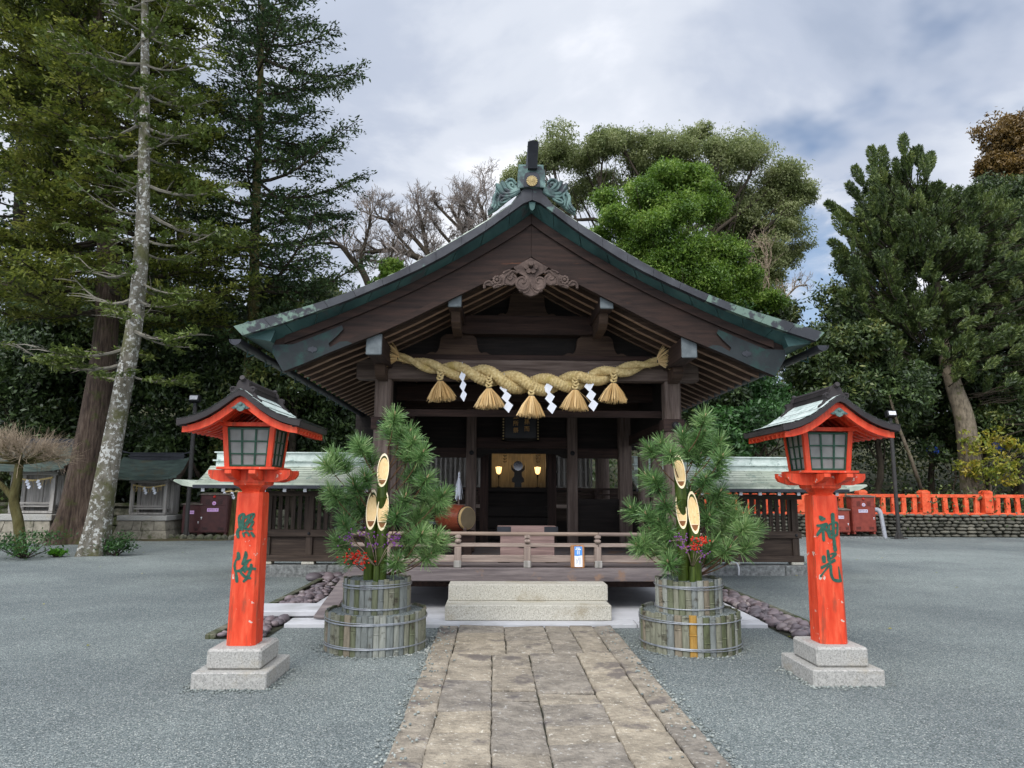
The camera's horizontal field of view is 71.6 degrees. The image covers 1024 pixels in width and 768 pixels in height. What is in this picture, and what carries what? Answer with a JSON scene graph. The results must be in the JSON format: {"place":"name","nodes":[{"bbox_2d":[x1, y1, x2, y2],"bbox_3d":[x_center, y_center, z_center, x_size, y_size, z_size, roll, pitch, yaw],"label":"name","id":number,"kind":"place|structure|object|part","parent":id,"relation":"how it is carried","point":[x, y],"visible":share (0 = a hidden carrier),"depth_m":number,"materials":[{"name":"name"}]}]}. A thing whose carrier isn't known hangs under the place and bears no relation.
{"place":"outdoors","nodes":[
{"label":"outdoors","id":0,"kind":"place"},
{"bbox_2d":[112,534,227,540],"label":"bare earth","id":1,"kind":"structure","parent":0,"point":[174,539],"depth_m":22.77,"materials":[{"name":"brown soil"}]},
{"bbox_2d":[0,0,275,545],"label":"conifer tree","id":2,"kind":"object","parent":1,"relation":"on","point":[33,95],"visible":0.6,"depth_m":21.59,"materials":[{"name":"green plant"}]},
{"bbox_2d":[111,450,199,538],"bbox_3d":[-12.085,3.711,24.002,2.459,2.919,1.809,1,-9,-1],"label":"shrine","id":3,"kind":"object","parent":1,"relation":"on","point":[155,515],"visible":0.9,"depth_m":23.64,"materials":[{"name":"wood"}]},
{"bbox_2d":[141,486,155,505],"bbox_3d":[-12.331,3.811,24.084,0.445,0.678,0.020,1,-9,-1],"label":"door","id":4,"kind":"structure","parent":3,"relation":"in","point":[149,498],"depth_m":24.07,"materials":[{"name":"grey wood"}]},
{"bbox_2d":[156,486,170,506],"bbox_3d":[-11.844,3.815,24.095,0.445,0.678,0.020,1,-9,-1],"label":"door","id":5,"kind":"structure","parent":3,"relation":"in","point":[159,497],"depth_m":24.09,"materials":[{"name":"grey wood"}]},
{"bbox_2d":[181,502,202,534],"bbox_3d":[-10.722,4.541,23.927,0.689,1.095,0.480,1,-9,-1],"label":"hydrant cabinet","id":6,"kind":"object","parent":1,"relation":"on","point":[194,517],"visible":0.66,"depth_m":23.72,"materials":[{"name":"red metal"}]},
{"bbox_3d":[-10.717,4.504,23.715,0.569,0.885,0.029,1,-9,-1],"label":"door","id":7,"kind":"part","parent":6,"relation":"part of","materials":[{"name":"red metal"}]},
{"bbox_2d":[199,492,231,534],"bbox_3d":[-10.000,4.374,23.958,1.001,1.404,0.506,1,-9,-1],"label":"hydrant cabinet","id":8,"kind":"object","parent":1,"relation":"on","point":[215,512],"visible":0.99,"depth_m":23.77,"materials":[{"name":"red metal"}]},
{"bbox_3d":[-9.995,4.510,23.733,0.881,0.848,0.029,1,-9,-1],"label":"door","id":9,"kind":"part","parent":8,"relation":"part of","materials":[{"name":"red metal"}]},
{"bbox_2d":[123,0,388,536],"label":"dark fir tree","id":10,"kind":"object","parent":1,"relation":"on","point":[263,19],"visible":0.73,"depth_m":25.61,"materials":[{"name":"green plant"}]},
{"bbox_2d":[223,490,241,498],"bbox_3d":[-9.509,3.817,24.465,0.775,0.310,0.790,1,-9,-1],"label":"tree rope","id":11,"kind":"object","parent":10,"relation":"attached to","point":[231,491],"visible":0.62,"depth_m":24.11,"materials":[{"name":"fabric"}]},
{"bbox_2d":[0,402,372,528],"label":"hillside","id":12,"kind":"structure","parent":0,"point":[3,495],"depth_m":29.18,"materials":[{"name":"green plant"}]},
{"bbox_2d":[0,298,90,440],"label":"evergreen tree","id":13,"kind":"object","parent":12,"relation":"on","point":[21,382],"visible":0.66,"depth_m":25.60,"materials":[{"name":"green plant"}]},
{"bbox_2d":[0,0,133,481],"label":"dark fir tree","id":14,"kind":"object","parent":12,"relation":"on","point":[15,206],"visible":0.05,"depth_m":30.27,"materials":[{"name":"green plant"}]},
{"bbox_2d":[0,332,136,492],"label":"evergreen tree","id":15,"kind":"object","parent":12,"relation":"on","point":[6,477],"visible":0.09,"depth_m":26.74,"materials":[{"name":"green plant"}]},
{"bbox_2d":[31,268,198,413],"bbox_3d":[-16.530,0.078,28.514,9.615,10.117,6.127,-2,-9,16],"label":"evergreen tree","id":16,"kind":"object","parent":12,"relation":"on","point":[144,344],"visible":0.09,"depth_m":26.53,"materials":[{"name":"green plant"}]},
{"bbox_2d":[90,259,246,414],"bbox_3d":[-12.758,0.013,28.065,6.852,10.206,5.683,1,-9,-1],"label":"evergreen tree","id":17,"kind":"object","parent":12,"relation":"on","point":[199,364],"visible":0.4,"depth_m":26.39,"materials":[{"name":"green plant"}]},
{"bbox_2d":[116,386,225,502],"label":"evergreen tree","id":18,"kind":"object","parent":12,"relation":"on","point":[162,435],"visible":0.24,"depth_m":25.72,"materials":[{"name":"green plant"}]},
{"bbox_2d":[117,37,248,416],"bbox_3d":[-14.448,-5.854,31.828,7.469,22.166,6.084,1,-9,-1],"label":"dark fir tree","id":19,"kind":"object","parent":12,"relation":"on","point":[197,175],"visible":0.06,"depth_m":31.91,"materials":[{"name":"green plant"}]},
{"bbox_2d":[177,380,287,510],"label":"evergreen tree","id":20,"kind":"object","parent":12,"relation":"on","point":[217,446],"visible":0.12,"depth_m":25.68,"materials":[{"name":"green plant"}]},
{"bbox_2d":[178,269,350,514],"bbox_3d":[-8.644,-0.067,27.283,7.158,10.039,7.197,-3,-9,20],"label":"evergreen tree","id":21,"kind":"object","parent":12,"relation":"on","point":[286,388],"visible":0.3,"depth_m":25.57,"materials":[{"name":"green plant"}]},
{"bbox_2d":[0,520,1023,767],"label":"ground","id":22,"kind":"structure","parent":0,"point":[102,664],"depth_m":6.21,"materials":[{"name":"grey gravel"}]},
{"bbox_2d":[0,437,73,543],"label":"shrine","id":23,"kind":"object","parent":22,"relation":"on","point":[41,493],"visible":0.5,"depth_m":21.72,"materials":[{"name":"wood"}]},
{"bbox_2d":[26,480,44,501],"bbox_3d":[-14.973,3.368,22.296,0.496,0.755,0.022,1,-9,-1],"label":"door","id":24,"kind":"structure","parent":23,"relation":"in","point":[34,494],"depth_m":22.28,"materials":[{"name":"grey wood"}]},
{"bbox_2d":[44,479,61,503],"bbox_3d":[-14.431,3.373,22.309,0.496,0.755,0.022,1,-9,-1],"label":"door","id":25,"kind":"structure","parent":23,"relation":"in","point":[47,486],"depth_m":22.30,"materials":[{"name":"wood"}]},
{"bbox_2d":[0,526,77,559],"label":"shrub","id":26,"kind":"object","parent":22,"relation":"on","point":[17,551],"visible":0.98,"depth_m":16.48,"materials":[{"name":"green plant"}]},
{"bbox_2d":[0,418,83,555],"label":"pruned tree","id":27,"kind":"object","parent":22,"relation":"on","point":[45,450],"visible":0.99,"depth_m":17.43,"materials":[{"name":"brown plant"}]},
{"bbox_2d":[46,547,68,556],"bbox_3d":[-10.831,4.027,16.932,0.529,0.267,0.475,4,-9,-21],"label":"shrub","id":28,"kind":"object","parent":22,"relation":"on","point":[56,552],"visible":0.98,"depth_m":16.87,"materials":[{"name":"green plant"}]},
{"bbox_2d":[94,530,140,555],"bbox_3d":[-9.731,3.908,17.363,1.144,0.644,1.111,6,-11,-35],"label":"shrub","id":29,"kind":"object","parent":22,"relation":"on","point":[114,545],"visible":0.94,"depth_m":17.31,"materials":[{"name":"green plant"}]},
{"bbox_2d":[0,0,257,556],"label":"fir tree","id":30,"kind":"object","parent":22,"relation":"on","point":[98,520],"visible":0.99,"depth_m":18.52,"materials":[{"name":"green plant"}]},
{"bbox_2d":[0,502,290,533],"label":"retaining wall","id":31,"kind":"structure","parent":22,"relation":"on","point":[123,509],"depth_m":25.19,"materials":[{"name":"stone"}]},
{"bbox_2d":[182,394,201,535],"bbox_3d":[-10.676,2.738,23.594,0.400,4.788,0.400,1,-9,-1],"label":"lamp post","id":32,"kind":"object","parent":22,"relation":"on","point":[195,400],"visible":0.87,"depth_m":23.55,"materials":[{"name":"metal"}]},
{"bbox_2d":[168,534,233,539],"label":"edging stones","id":33,"kind":"object","parent":22,"relation":"on","point":[202,536],"visible":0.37,"depth_m":23.05,"materials":[{"name":"grey stone"}]},
{"bbox_2d":[176,375,326,689],"bbox_3d":[-2.302,1.275,6.274,1.032,2.595,0.984,1,-9,-1],"label":"lantern","id":34,"kind":"object","parent":22,"relation":"on","point":[251,425],"visible":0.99,"depth_m":6.12,"materials":[{"name":"wood"}]},
{"bbox_2d":[173,451,371,576],"bbox_3d":[-4.099,2.515,13.679,4.150,2.385,1.744,1,-9,-1],"label":"roofed fence","id":35,"kind":"object","parent":22,"relation":"on","point":[306,547],"visible":0.44,"depth_m":13.55,"materials":[{"name":"wood"}]},
{"bbox_2d":[0,280,617,523],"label":"undergrowth","id":36,"kind":"object","parent":22,"relation":"on","point":[134,410],"visible":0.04,"depth_m":27.02,"materials":[{"name":"green plant"}]},
{"bbox_2d":[287,395,357,513],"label":"evergreen tree","id":37,"kind":"object","parent":22,"relation":"on","point":[346,420],"visible":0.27,"depth_m":27.09,"materials":[{"name":"green plant"}]},
{"bbox_2d":[307,276,353,520],"bbox_3d":[-8.190,0.728,32.196,3.626,11.973,4.090,1,-9,-1],"label":"leafy bush","id":38,"kind":"object","parent":22,"relation":"on","point":[341,293],"visible":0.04,"depth_m":32.06,"materials":[{"name":"green plant"}]},
{"bbox_2d":[302,187,420,284],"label":"bare tree","id":39,"kind":"object","parent":22,"relation":"on","point":[353,260],"visible":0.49,"depth_m":35.15,"materials":[{"name":"brown plant"}]},
{"bbox_2d":[310,403,457,657],"bbox_3d":[-1.345,1.482,7.562,1.556,2.583,1.061,1,-9,-1],"label":"kadomatsu","id":40,"kind":"object","parent":22,"relation":"on","point":[375,612],"visible":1,"depth_m":7.36,"materials":[{"name":"plant"}]},
{"bbox_2d":[366,256,404,283],"bbox_3d":[-5.228,0.442,31.888,2.701,12.443,2.885,7,-11,-36],"label":"leafy bush","id":41,"kind":"object","parent":22,"relation":"on","point":[390,266],"visible":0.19,"depth_m":31.80,"materials":[{"name":"green plant"}]},
{"bbox_2d":[344,156,504,277],"bbox_3d":[-4.963,-2.773,38.735,9.615,20.243,4.518,1,-9,-1],"label":"bare tree","id":42,"kind":"object","parent":22,"relation":"on","point":[462,223],"visible":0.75,"depth_m":39.47,"materials":[{"name":"brown plant"}]},
{"bbox_2d":[214,581,792,638],"bbox_3d":[0.090,3.307,11.187,6.820,0.001,6.900,1,-9,-1],"label":"drain bed","id":43,"kind":"object","parent":22,"relation":"on","point":[277,628],"visible":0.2,"depth_m":8.25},
{"bbox_2d":[305,572,347,580],"bbox_3d":[-3.108,3.528,13.049,1.244,0.183,0.848,1,-9,-1],"label":"rubble","id":44,"kind":"object","parent":43,"relation":"on","point":[313,576],"visible":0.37,"depth_m":12.71,"materials":[{"name":"grey stone"}]},
{"bbox_2d":[205,578,809,638],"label":"kerb","id":45,"kind":"structure","parent":22,"relation":"on","point":[212,634],"depth_m":9.99,"materials":[{"name":"stone"}]},
{"bbox_2d":[217,572,810,637],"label":"pebbles","id":46,"kind":"object","parent":22,"relation":"on","point":[763,611],"visible":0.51,"depth_m":9.29,"materials":[{"name":"grey stone"}]},
{"bbox_2d":[264,603,322,616],"bbox_3d":[-2.904,2.870,9.022,1.020,0.070,0.620,1,-9,-4],"label":"drain cover","id":47,"kind":"object","parent":46,"relation":"on","point":[294,609],"visible":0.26,"depth_m":8.84,"materials":[{"name":"grey concrete"}]},
{"bbox_2d":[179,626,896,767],"bbox_3d":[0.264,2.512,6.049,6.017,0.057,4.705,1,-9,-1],"label":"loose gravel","id":48,"kind":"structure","parent":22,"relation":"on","point":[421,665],"depth_m":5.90,"materials":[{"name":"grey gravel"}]},
{"bbox_2d":[499,115,822,301],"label":"camphor tree","id":49,"kind":"object","parent":22,"relation":"on","point":[784,193],"visible":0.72,"depth_m":42.09,"materials":[{"name":"green plant"}]},
{"bbox_2d":[586,155,792,453],"bbox_3d":[8.650,-2.304,34.391,10.535,18.858,5.972,1,-9,-1],"label":"bright green tree","id":50,"kind":"object","parent":22,"relation":"on","point":[652,217],"visible":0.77,"depth_m":34.52,"materials":[{"name":"green plant"}]},
{"bbox_2d":[620,404,770,657],"bbox_3d":[1.921,1.499,7.618,1.571,2.600,1.054,-4,-9,24],"label":"kadomatsu","id":51,"kind":"object","parent":22,"relation":"on","point":[687,613],"visible":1,"depth_m":7.47,"materials":[{"name":"plant"}]},
{"bbox_2d":[632,456,866,575],"bbox_3d":[4.521,2.654,14.232,4.466,2.365,1.744,1,-9,-1],"label":"roofed fence","id":52,"kind":"object","parent":22,"relation":"on","point":[750,475],"visible":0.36,"depth_m":14.12,"materials":[{"name":"wood"}]},
{"bbox_2d":[747,223,813,454],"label":"bare tree","id":53,"kind":"object","parent":22,"relation":"on","point":[766,262],"visible":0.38,"depth_m":37.60,"materials":[{"name":"plant"}]},
{"bbox_2d":[743,382,900,686],"bbox_3d":[2.829,1.331,6.467,1.032,2.595,0.984,1,-9,-1],"label":"lantern","id":54,"kind":"object","parent":22,"relation":"on","point":[820,431],"visible":1,"depth_m":6.32,"materials":[{"name":"wood"}]},
{"bbox_2d":[687,481,1023,526],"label":"ivy","id":55,"kind":"object","parent":22,"relation":"on","point":[939,502],"visible":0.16,"depth_m":26.82,"materials":[{"name":"green plant"}]},
{"bbox_2d":[699,513,1023,537],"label":"cobble wall","id":56,"kind":"structure","parent":22,"relation":"on","point":[964,525],"depth_m":26.47,"materials":[{"name":"grey stone"}]},
{"bbox_2d":[696,490,1023,515],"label":"vermilion fence","id":57,"kind":"object","parent":56,"relation":"on","point":[926,496],"visible":0.41,"depth_m":26.67,"materials":[{"name":"wood"}]},
{"bbox_2d":[840,536,883,538],"bbox_3d":[12.439,5.575,25.803,1.875,0.080,0.650,1,-9,-1],"label":"cabinet footing","id":58,"kind":"object","parent":22,"relation":"on","point":[873,537],"visible":0.5,"depth_m":25.50,"materials":[{"name":"stone"}]},
{"bbox_2d":[838,508,850,534],"bbox_3d":[11.938,4.992,25.853,0.617,0.946,0.480,1,-9,-1],"label":"hydrant cabinet","id":59,"kind":"object","parent":58,"relation":"on","point":[844,520],"visible":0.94,"depth_m":25.65,"materials":[{"name":"red metal"}]},
{"bbox_3d":[11.944,4.955,25.641,0.497,0.736,0.029,1,-9,-1],"label":"door","id":60,"kind":"part","parent":59,"relation":"part of","materials":[{"name":"red metal"}]},
{"bbox_2d":[844,495,876,533],"bbox_3d":[12.750,4.755,25.897,0.909,1.397,0.506,1,-9,-1],"label":"hydrant cabinet","id":61,"kind":"object","parent":58,"relation":"on","point":[862,514],"visible":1,"depth_m":25.71,"materials":[{"name":"red metal"}]},
{"bbox_3d":[12.754,4.890,25.672,0.789,0.842,0.029,1,-9,-1],"label":"door","id":62,"kind":"part","parent":61,"relation":"part of","materials":[{"name":"red metal"}]},
{"bbox_2d":[875,507,886,537],"bbox_3d":[13.413,5.065,25.851,0.405,1.127,0.206,-3,-9,19],"label":"drain pipe","id":63,"kind":"object","parent":22,"relation":"on","point":[881,518],"visible":0.96,"depth_m":25.77,"materials":[{"name":"white plastic"}]},
{"bbox_2d":[884,410,907,538],"bbox_3d":[13.876,3.271,25.759,0.400,4.637,0.400,1,-9,-1],"label":"lamp post","id":64,"kind":"object","parent":22,"relation":"on","point":[890,414],"visible":0.98,"depth_m":25.68,"materials":[{"name":"metal"}]},
{"bbox_2d":[0,0,1023,392],"label":"sky","id":65,"kind":"structure","parent":0,"point":[455,85],"materials":[{"name":"white"}]},
{"bbox_2d":[284,587,767,627],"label":"pavement","id":66,"kind":"structure","parent":0,"point":[625,603],"depth_m":8.96,"materials":[{"name":"grey concrete"}]},
{"bbox_2d":[314,573,346,618],"bbox_3d":[-2.241,2.717,9.143,0.220,0.425,1.021,-1,-9,7],"label":"ramp board","id":67,"kind":"object","parent":66,"relation":"on","point":[335,596],"visible":0.52,"depth_m":9.00,"materials":[{"name":"grey concrete"}]},
{"bbox_2d":[445,581,611,620],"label":"stone steps","id":68,"kind":"structure","parent":66,"relation":"on","point":[527,600],"depth_m":8.97,"materials":[{"name":"stone"}]},
{"bbox_2d":[229,140,828,586],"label":"shrine hall","id":69,"kind":"structure","parent":66,"relation":"on","point":[531,280],"depth_m":10.04,"materials":[{"name":"brown wood"}]},
{"bbox_2d":[422,458,479,486],"bbox_3d":[-1.432,2.111,17.309,1.554,0.810,0.360,1,-9,-1],"label":"lattice window","id":70,"kind":"structure","parent":69,"relation":"in","point":[449,468],"depth_m":17.39,"materials":[{"name":"grey wood"}]},
{"bbox_2d":[435,504,474,554],"bbox_3d":[-0.904,2.296,11.161,0.672,0.814,0.555,-2,-9,17],"label":"drum","id":71,"kind":"object","parent":69,"relation":"on","point":[462,518],"visible":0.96,"depth_m":11.02,"materials":[{"name":"wood"}]},
{"bbox_2d":[454,472,462,503],"bbox_3d":[-0.881,2.112,11.694,0.149,1.340,0.133,1,-9,-1],"label":"paper wand","id":72,"kind":"object","parent":69,"relation":"on","point":[459,490],"visible":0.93,"depth_m":11.74,"materials":[{"name":"white paper"}]},
{"bbox_2d":[495,466,501,486],"bbox_3d":[-0.327,2.287,17.472,0.159,0.508,0.158,-3,-9,21],"label":"altar lamp","id":73,"kind":"object","parent":69,"relation":"on","point":[498,470],"visible":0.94,"depth_m":17.45,"materials":[{"name":"yellow"}]},
{"bbox_2d":[511,461,524,486],"bbox_3d":[0.150,2.237,17.617,0.340,0.648,0.072,1,-9,-1],"label":"altar mirror","id":74,"kind":"object","parent":69,"relation":"on","point":[517,479],"visible":0.95,"depth_m":17.60,"materials":[{"name":"grey mirror"}]},
{"bbox_2d":[502,409,538,440],"bbox_3d":[0.161,0.700,13.151,0.690,0.720,0.082,1,-9,-1],"label":"name plaque","id":75,"kind":"object","parent":69,"relation":"hanging from","point":[520,429],"visible":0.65,"depth_m":13.13,"materials":[{"name":"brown wood"}]},
{"bbox_2d":[497,525,557,562],"bbox_3d":[0.217,2.344,10.421,0.880,0.508,0.488,1,-9,-1],"label":"offering box","id":76,"kind":"object","parent":69,"relation":"on","point":[521,539],"visible":0.65,"depth_m":10.22,"materials":[{"name":"brown wood"}]},
{"bbox_2d":[390,342,668,418],"bbox_3d":[0.239,-0.068,9.999,4.189,1.111,0.500,1,-9,-1],"label":"straw rope","id":77,"kind":"object","parent":69,"relation":"attached to","point":[571,383],"visible":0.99,"depth_m":9.95,"materials":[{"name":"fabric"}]},
{"bbox_2d":[459,362,466,400],"bbox_3d":[-0.685,-0.031,9.940,0.118,0.566,0.028,-4,-10,26],"label":"paper streamer","id":78,"kind":"object","parent":77,"relation":"hanging from","point":[462,386],"visible":1,"depth_m":9.93,"materials":[{"name":"white paper"}]},
{"bbox_2d":[500,387,512,412],"bbox_3d":[-0.079,0.123,9.934,0.195,0.566,0.036,-1,-9,11],"label":"paper streamer","id":79,"kind":"object","parent":77,"relation":"hanging from","point":[506,396],"visible":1,"depth_m":9.92,"materials":[{"name":"white paper"}]},
{"bbox_2d":[544,384,556,413],"bbox_3d":[0.531,0.138,9.947,0.195,0.566,0.036,-1,-9,11],"label":"paper streamer","id":80,"kind":"object","parent":77,"relation":"hanging from","point":[549,398],"visible":1,"depth_m":9.94,"materials":[{"name":"white paper"}]},
{"bbox_2d":[584,372,597,410],"bbox_3d":[1.111,0.104,9.967,0.195,0.566,0.036,-1,-9,11],"label":"paper streamer","id":81,"kind":"object","parent":77,"relation":"hanging from","point":[590,396],"visible":1,"depth_m":9.96,"materials":[{"name":"white paper"}]},
{"bbox_2d":[534,467,540,487],"bbox_3d":[0.632,2.295,17.495,0.159,0.508,0.158,-3,-9,21],"label":"altar lamp","id":82,"kind":"object","parent":69,"relation":"on","point":[537,470],"visible":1,"depth_m":17.47,"materials":[{"name":"yellow"}]},
{"bbox_2d":[556,456,591,487],"bbox_3d":[1.462,2.156,17.375,0.964,0.770,0.360,1,-9,-1],"label":"curtain","id":83,"kind":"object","parent":69,"relation":"in","point":[584,465],"depth_m":17.27,"materials":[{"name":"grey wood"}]},
{"bbox_2d":[570,545,584,567],"bbox_3d":[0.876,2.307,9.486,0.185,0.299,0.055,1,-9,-1],"label":"notice stand","id":84,"kind":"object","parent":69,"relation":"on","point":[577,556],"visible":1,"depth_m":9.47,"materials":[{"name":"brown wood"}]},
{"bbox_2d":[383,625,731,767],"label":"path","id":85,"kind":"structure","parent":0,"point":[585,727],"depth_m":5.18,"materials":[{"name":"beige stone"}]},
{"bbox_2d":[591,435,1023,512],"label":"hillside","id":86,"kind":"structure","parent":0,"point":[871,477],"depth_m":37.90,"materials":[{"name":"green plant"}]},
{"bbox_2d":[681,386,753,434],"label":"evergreen tree","id":87,"kind":"object","parent":86,"relation":"on","point":[734,398],"visible":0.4,"depth_m":26.66,"materials":[{"name":"green plant"}]},
{"bbox_2d":[693,372,809,511],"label":"evergreen tree","id":88,"kind":"object","parent":86,"relation":"on","point":[766,404],"visible":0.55,"depth_m":25.84,"materials":[{"name":"green plant"}]},
{"bbox_2d":[727,298,776,317],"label":"evergreen tree","id":89,"kind":"object","parent":86,"relation":"on","point":[746,306],"visible":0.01,"depth_m":34.21,"materials":[{"name":"green plant"}]},
{"bbox_2d":[759,295,807,456],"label":"evergreen tree","id":90,"kind":"object","parent":86,"relation":"on","point":[792,315],"visible":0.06,"depth_m":36.22,"materials":[{"name":"green plant"}]},
{"bbox_2d":[609,273,1023,520],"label":"undergrowth","id":91,"kind":"object","parent":86,"relation":"on","point":[859,458],"visible":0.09,"depth_m":31.67,"materials":[{"name":"green plant"}]},
{"bbox_2d":[775,346,884,451],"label":"evergreen tree","id":92,"kind":"object","parent":86,"relation":"on","point":[802,378],"visible":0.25,"depth_m":27.67,"materials":[{"name":"green plant"}]},
{"bbox_2d":[789,277,896,505],"bbox_3d":[13.173,0.455,28.981,4.874,10.155,4.467,1,-9,-1],"label":"evergreen tree","id":93,"kind":"object","parent":86,"relation":"on","point":[843,334],"visible":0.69,"depth_m":28.50,"materials":[{"name":"green plant"}]},
{"bbox_2d":[815,314,942,507],"bbox_3d":[15.483,1.299,29.892,5.339,8.809,6.808,-3,-9,20],"label":"evergreen tree","id":94,"kind":"object","parent":86,"relation":"on","point":[908,388],"visible":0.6,"depth_m":28.32,"materials":[{"name":"green plant"}]},
{"bbox_2d":[888,393,922,489],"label":"sapling","id":95,"kind":"object","parent":86,"relation":"on","point":[918,480],"visible":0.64,"depth_m":27.84,"materials":[{"name":"brown plant"}]},
{"bbox_2d":[823,132,1023,512],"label":"podocarpus tree","id":96,"kind":"object","parent":86,"relation":"on","point":[977,249],"visible":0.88,"depth_m":29.33,"materials":[{"name":"green plant"}]},
{"bbox_2d":[884,350,1004,493],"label":"evergreen tree","id":97,"kind":"object","parent":86,"relation":"on","point":[944,436],"visible":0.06,"depth_m":32.22,"materials":[{"name":"green plant"}]},
{"bbox_2d":[910,422,1023,512],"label":"evergreen tree","id":98,"kind":"object","parent":86,"relation":"on","point":[932,442],"visible":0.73,"depth_m":29.00,"materials":[{"name":"green plant"}]},
{"bbox_2d":[916,327,1023,490],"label":"evergreen tree","id":99,"kind":"object","parent":86,"relation":"on","point":[975,386],"visible":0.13,"depth_m":30.35,"materials":[{"name":"green plant"}]},
{"bbox_2d":[938,170,1023,494],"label":"evergreen tree","id":100,"kind":"object","parent":86,"relation":"on","point":[1017,192],"visible":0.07,"depth_m":34.72,"materials":[{"name":"green plant"}]},
{"bbox_2d":[952,425,1023,493],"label":"yellow shrub","id":101,"kind":"object","parent":86,"relation":"on","point":[988,471],"visible":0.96,"depth_m":27.79,"materials":[{"name":"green plant"}]},
{"bbox_2d":[965,106,1023,186],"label":"tree","id":102,"kind":"object","parent":86,"relation":"on","point":[1003,148],"visible":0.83,"depth_m":38.57,"materials":[{"name":"brown plant"}]},
{"bbox_2d":[966,367,1023,507],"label":"evergreen tree","id":103,"kind":"object","parent":86,"relation":"on","point":[990,414],"visible":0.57,"depth_m":29.20,"materials":[{"name":"green plant"}]},
{"bbox_2d":[992,435,1004,450],"bbox_3d":[20.384,2.450,29.712,0.707,0.855,0.040,1,-9,-1],"label":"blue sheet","id":104,"kind":"object","parent":86,"relation":"on","point":[999,447],"visible":0.04,"depth_m":29.66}
]}

